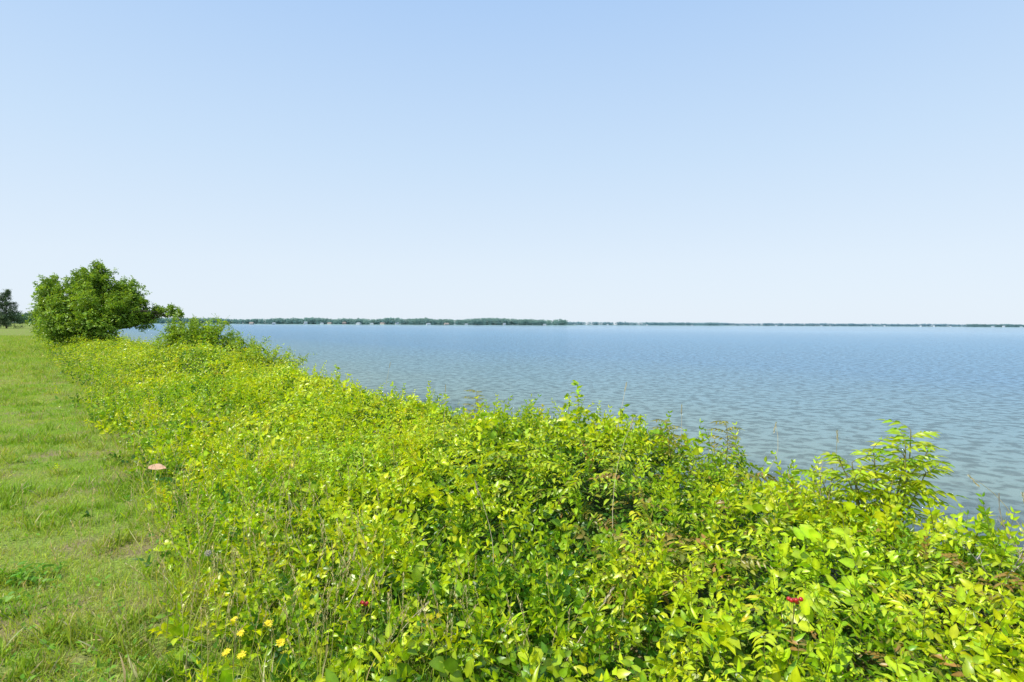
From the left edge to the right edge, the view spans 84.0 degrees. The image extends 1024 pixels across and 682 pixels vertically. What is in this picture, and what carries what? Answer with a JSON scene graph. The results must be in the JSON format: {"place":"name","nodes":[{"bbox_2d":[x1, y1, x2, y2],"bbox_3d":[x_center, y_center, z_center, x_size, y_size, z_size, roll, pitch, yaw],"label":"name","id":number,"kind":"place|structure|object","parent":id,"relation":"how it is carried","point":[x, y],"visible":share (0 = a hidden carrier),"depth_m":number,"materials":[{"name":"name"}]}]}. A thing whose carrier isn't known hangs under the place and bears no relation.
{"place":"outdoors","nodes":[
{"label":"outdoors","id":0,"kind":"place"},
{"bbox_2d":[29,322,575,325],"bbox_3d":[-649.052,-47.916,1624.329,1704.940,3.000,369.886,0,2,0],"label":"shore","id":1,"kind":"structure","parent":0,"point":[399,324],"depth_m":1506.63,"materials":[{"name":"green plant"}]},
{"bbox_2d":[0,338,658,681],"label":"rough grass","id":2,"kind":"structure","parent":0,"point":[197,585],"depth_m":3.47,"materials":[{"name":"green plant"}]},
{"bbox_2d":[148,464,165,469],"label":"fallen leaf","id":3,"kind":"object","parent":2,"relation":"on","point":[156,466],"visible":1,"depth_m":5.94,"materials":[{"name":"beige plant"}]},
{"bbox_2d":[287,493,305,560],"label":"grass stalk","id":4,"kind":"object","parent":2,"relation":"on","point":[290,520],"depth_m":3.62,"materials":[{"name":"plant"}]},
{"bbox_2d":[338,544,362,620],"bbox_3d":[-0.841,1.250,2.948,0.134,0.423,0.036,0,2,0],"label":"grass stalk","id":5,"kind":"object","parent":2,"relation":"on","point":[362,571],"depth_m":2.95,"materials":[{"name":"plant"}]},
{"bbox_2d":[0,323,1016,681],"bbox_3d":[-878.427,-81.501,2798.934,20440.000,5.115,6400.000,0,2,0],"label":"ground","id":6,"kind":"structure","parent":0,"point":[10,331],"depth_m":4.11,"materials":[{"name":"green plant"}]},
{"bbox_2d":[0,289,26,327],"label":"pine tree","id":7,"kind":"object","parent":6,"relation":"on","point":[6,321],"visible":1,"depth_m":149.65,"materials":[{"name":"green plant"}]},
{"bbox_2d":[7,312,35,323],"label":"distant woodland","id":8,"kind":"object","parent":6,"relation":"on","point":[26,315],"visible":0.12,"depth_m":495.31,"materials":[{"name":"green plant"}]},
{"bbox_2d":[22,259,185,346],"bbox_3d":[-24.858,-2.211,34.800,9.008,5.715,5.394,0,2,-21],"label":"broadleaf tree","id":9,"kind":"object","parent":6,"relation":"on","point":[95,302],"visible":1,"depth_m":33.94,"materials":[{"name":"green plant"}]},
{"bbox_2d":[204,549,210,577],"bbox_3d":[-1.957,1.463,3.665,0.047,0.244,0.047,0,2,0],"label":"dandelion clock","id":10,"kind":"object","parent":6,"relation":"on","point":[208,553],"visible":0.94,"depth_m":3.66,"materials":[{"name":"white plant"}]},
{"bbox_2d":[144,311,271,358],"bbox_3d":[-9.602,0.258,18.012,3.789,2.397,2.600,0,2,-24],"label":"shrub","id":11,"kind":"object","parent":6,"relation":"on","point":[196,330],"visible":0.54,"depth_m":17.88,"materials":[{"name":"green plant"}]},
{"bbox_2d":[221,648,230,656],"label":"yellow flower","id":12,"kind":"object","parent":6,"relation":"on","point":[226,651],"visible":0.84,"depth_m":2.64,"materials":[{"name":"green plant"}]},
{"bbox_2d":[237,628,244,642],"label":"yellow flower","id":13,"kind":"object","parent":6,"relation":"on","point":[240,632],"visible":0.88,"depth_m":2.80,"materials":[{"name":"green plant"}]},
{"bbox_2d":[236,650,246,677],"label":"yellow flower","id":14,"kind":"object","parent":6,"relation":"on","point":[241,654],"visible":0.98,"depth_m":2.62,"materials":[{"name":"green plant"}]},
{"bbox_2d":[264,619,271,654],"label":"yellow flower","id":15,"kind":"object","parent":6,"relation":"on","point":[267,623],"visible":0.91,"depth_m":2.84,"materials":[{"name":"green plant"}]},
{"bbox_2d":[228,332,313,371],"bbox_3d":[-5.679,0.590,13.468,2.029,1.619,1.045,0,2,-16],"label":"shrub","id":16,"kind":"object","parent":6,"relation":"on","point":[273,356],"visible":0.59,"depth_m":13.42,"materials":[{"name":"green plant"}]},
{"bbox_2d":[276,637,284,681],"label":"yellow flower","id":17,"kind":"object","parent":6,"relation":"on","point":[281,642],"visible":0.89,"depth_m":2.67,"materials":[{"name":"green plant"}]},
{"bbox_2d":[30,328,1023,681],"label":"thicket","id":18,"kind":"object","parent":6,"relation":"on","point":[718,562],"visible":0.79,"depth_m":3.45,"materials":[{"name":"green plant"}]},
{"bbox_2d":[285,351,291,368],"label":"vine shoot","id":19,"kind":"object","parent":18,"relation":"on","point":[287,357],"visible":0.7,"depth_m":11.85,"materials":[{"name":"green plant"}]},
{"bbox_2d":[334,364,340,389],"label":"vine shoot","id":20,"kind":"object","parent":18,"relation":"on","point":[337,368],"visible":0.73,"depth_m":10.08,"materials":[{"name":"green plant"}]},
{"bbox_2d":[360,600,368,626],"bbox_3d":[-0.747,1.392,2.860,0.048,0.186,0.048,0,2,0],"label":"berry cluster","id":21,"kind":"object","parent":18,"relation":"on","point":[364,603],"visible":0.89,"depth_m":2.86,"materials":[{"name":"red plant"}]},
{"bbox_2d":[388,381,397,402],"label":"vine shoot","id":22,"kind":"object","parent":18,"relation":"on","point":[393,395],"visible":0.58,"depth_m":8.34,"materials":[{"name":"green plant"}]},
{"bbox_2d":[385,600,429,651],"bbox_3d":[-0.488,1.324,2.621,0.242,0.298,0.028,1,2,14],"label":"grass stalk","id":23,"kind":"object","parent":18,"relation":"on","point":[421,609],"depth_m":2.60,"materials":[{"name":"plant"}]},
{"bbox_2d":[407,394,418,424],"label":"vine shoot","id":24,"kind":"object","parent":18,"relation":"on","point":[411,401],"visible":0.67,"depth_m":7.62,"materials":[{"name":"green plant"}]},
{"bbox_2d":[437,394,450,426],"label":"vine shoot","id":25,"kind":"object","parent":18,"relation":"on","point":[441,411],"visible":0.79,"depth_m":6.90,"materials":[{"name":"green plant"}]},
{"bbox_2d":[461,390,486,419],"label":"vine shoot","id":26,"kind":"object","parent":18,"relation":"on","point":[474,403],"visible":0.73,"depth_m":6.56,"materials":[{"name":"green plant"}]},
{"bbox_2d":[475,480,493,563],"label":"grass stalk","id":27,"kind":"object","parent":18,"relation":"on","point":[478,493],"depth_m":3.22,"materials":[{"name":"plant"}]},
{"bbox_2d":[556,393,574,436],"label":"vine shoot","id":28,"kind":"object","parent":18,"relation":"on","point":[565,404],"visible":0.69,"depth_m":5.49,"materials":[{"name":"green plant"}]},
{"bbox_2d":[568,380,584,445],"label":"vine shoot","id":29,"kind":"object","parent":18,"relation":"on","point":[574,383],"visible":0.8,"depth_m":5.41,"materials":[{"name":"green plant"}]},
{"bbox_2d":[567,586,613,658],"bbox_3d":[0.349,1.258,2.557,0.213,0.341,0.054,0,2,0],"label":"grass stalk","id":30,"kind":"object","parent":18,"relation":"on","point":[607,596],"depth_m":2.54,"materials":[{"name":"plant"}]},
{"bbox_2d":[612,416,633,535],"bbox_3d":[0.709,0.861,3.666,0.132,0.773,0.094,0,2,0],"label":"grass stalk","id":31,"kind":"object","parent":18,"relation":"on","point":[631,425],"depth_m":3.67,"materials":[{"name":"plant"}]},
{"bbox_2d":[626,414,644,453],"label":"vine shoot","id":32,"kind":"object","parent":18,"relation":"on","point":[636,424],"visible":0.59,"depth_m":5.01,"materials":[{"name":"green plant"}]},
{"bbox_2d":[650,419,687,464],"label":"vine shoot","id":33,"kind":"object","parent":18,"relation":"on","point":[669,427],"visible":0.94,"depth_m":4.78,"materials":[{"name":"green plant"}]},
{"bbox_2d":[701,421,750,467],"bbox_3d":[1.739,0.833,4.613,0.354,0.384,0.389,-1,2,-26],"label":"vine shoot","id":34,"kind":"object","parent":18,"relation":"on","point":[727,436],"visible":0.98,"depth_m":4.58,"materials":[{"name":"green plant"}]},
{"bbox_2d":[786,596,802,638],"bbox_3d":[1.175,1.151,2.365,0.052,0.186,0.049,0,2,-18],"label":"berry cluster","id":35,"kind":"object","parent":18,"relation":"hanging from","point":[793,600],"visible":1,"depth_m":2.36,"materials":[{"name":"red plant"}]},
{"bbox_2d":[814,457,834,506],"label":"twig","id":36,"kind":"object","parent":18,"relation":"in","point":[820,481],"visible":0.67,"depth_m":3.99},
{"bbox_2d":[836,430,841,504],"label":"grass stalk","id":37,"kind":"object","parent":18,"relation":"on","point":[836,453],"depth_m":4.07,"materials":[{"name":"plant"}]},
{"bbox_2d":[964,505,1000,553],"bbox_3d":[2.757,1.111,3.376,0.192,0.309,0.199,0,2,0],"label":"vine shoot","id":38,"kind":"object","parent":18,"relation":"on","point":[977,526],"visible":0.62,"depth_m":3.35,"materials":[{"name":"green plant"}]},
{"bbox_2d":[961,526,1023,584],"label":"twig","id":39,"kind":"object","parent":18,"relation":"on","point":[1020,564],"visible":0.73,"depth_m":3.03,"materials":[{"name":"brown wood"}]},
{"bbox_2d":[968,474,1023,532],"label":"grass stalk","id":40,"kind":"object","parent":18,"relation":"on","point":[990,490],"depth_m":3.36,"materials":[{"name":"plant"}]},
{"bbox_2d":[997,492,1023,559],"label":"twig","id":41,"kind":"object","parent":18,"relation":"in","point":[1003,525],"visible":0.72,"depth_m":3.21,"materials":[{"name":"brown wood"}]},
{"bbox_2d":[791,419,969,554],"bbox_3d":[2.543,1.084,3.956,1.158,1.040,0.675,0,2,0],"label":"sapling","id":42,"kind":"object","parent":6,"relation":"on","point":[913,486],"visible":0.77,"depth_m":3.93,"materials":[{"name":"green plant"}]},
{"bbox_2d":[0,0,1023,325],"label":"sky","id":43,"kind":"structure","parent":0,"point":[861,162],"materials":[{"name":"blue"}]},
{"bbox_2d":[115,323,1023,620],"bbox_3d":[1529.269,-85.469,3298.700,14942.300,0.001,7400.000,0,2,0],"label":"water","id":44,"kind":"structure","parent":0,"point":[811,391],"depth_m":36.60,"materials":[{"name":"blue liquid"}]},
{"bbox_2d":[156,317,1023,326],"bbox_3d":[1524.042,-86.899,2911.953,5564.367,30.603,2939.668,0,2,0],"label":"distant woodland","id":45,"kind":"object","parent":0,"point":[421,321],"visible":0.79,"depth_m":1555.50,"materials":[{"name":"green plant"}]},
{"bbox_2d":[606,325,731,325],"bbox_3d":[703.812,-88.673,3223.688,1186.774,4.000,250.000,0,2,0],"label":"shore","id":46,"kind":"structure","parent":0,"point":[665,325],"depth_m":3101.37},
{"bbox_2d":[732,325,963,326],"bbox_3d":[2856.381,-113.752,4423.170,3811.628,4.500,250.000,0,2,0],"label":"shore","id":47,"kind":"structure","parent":0,"point":[887,326],"depth_m":4300.73,"materials":[{"name":"green plant"}]}
]}

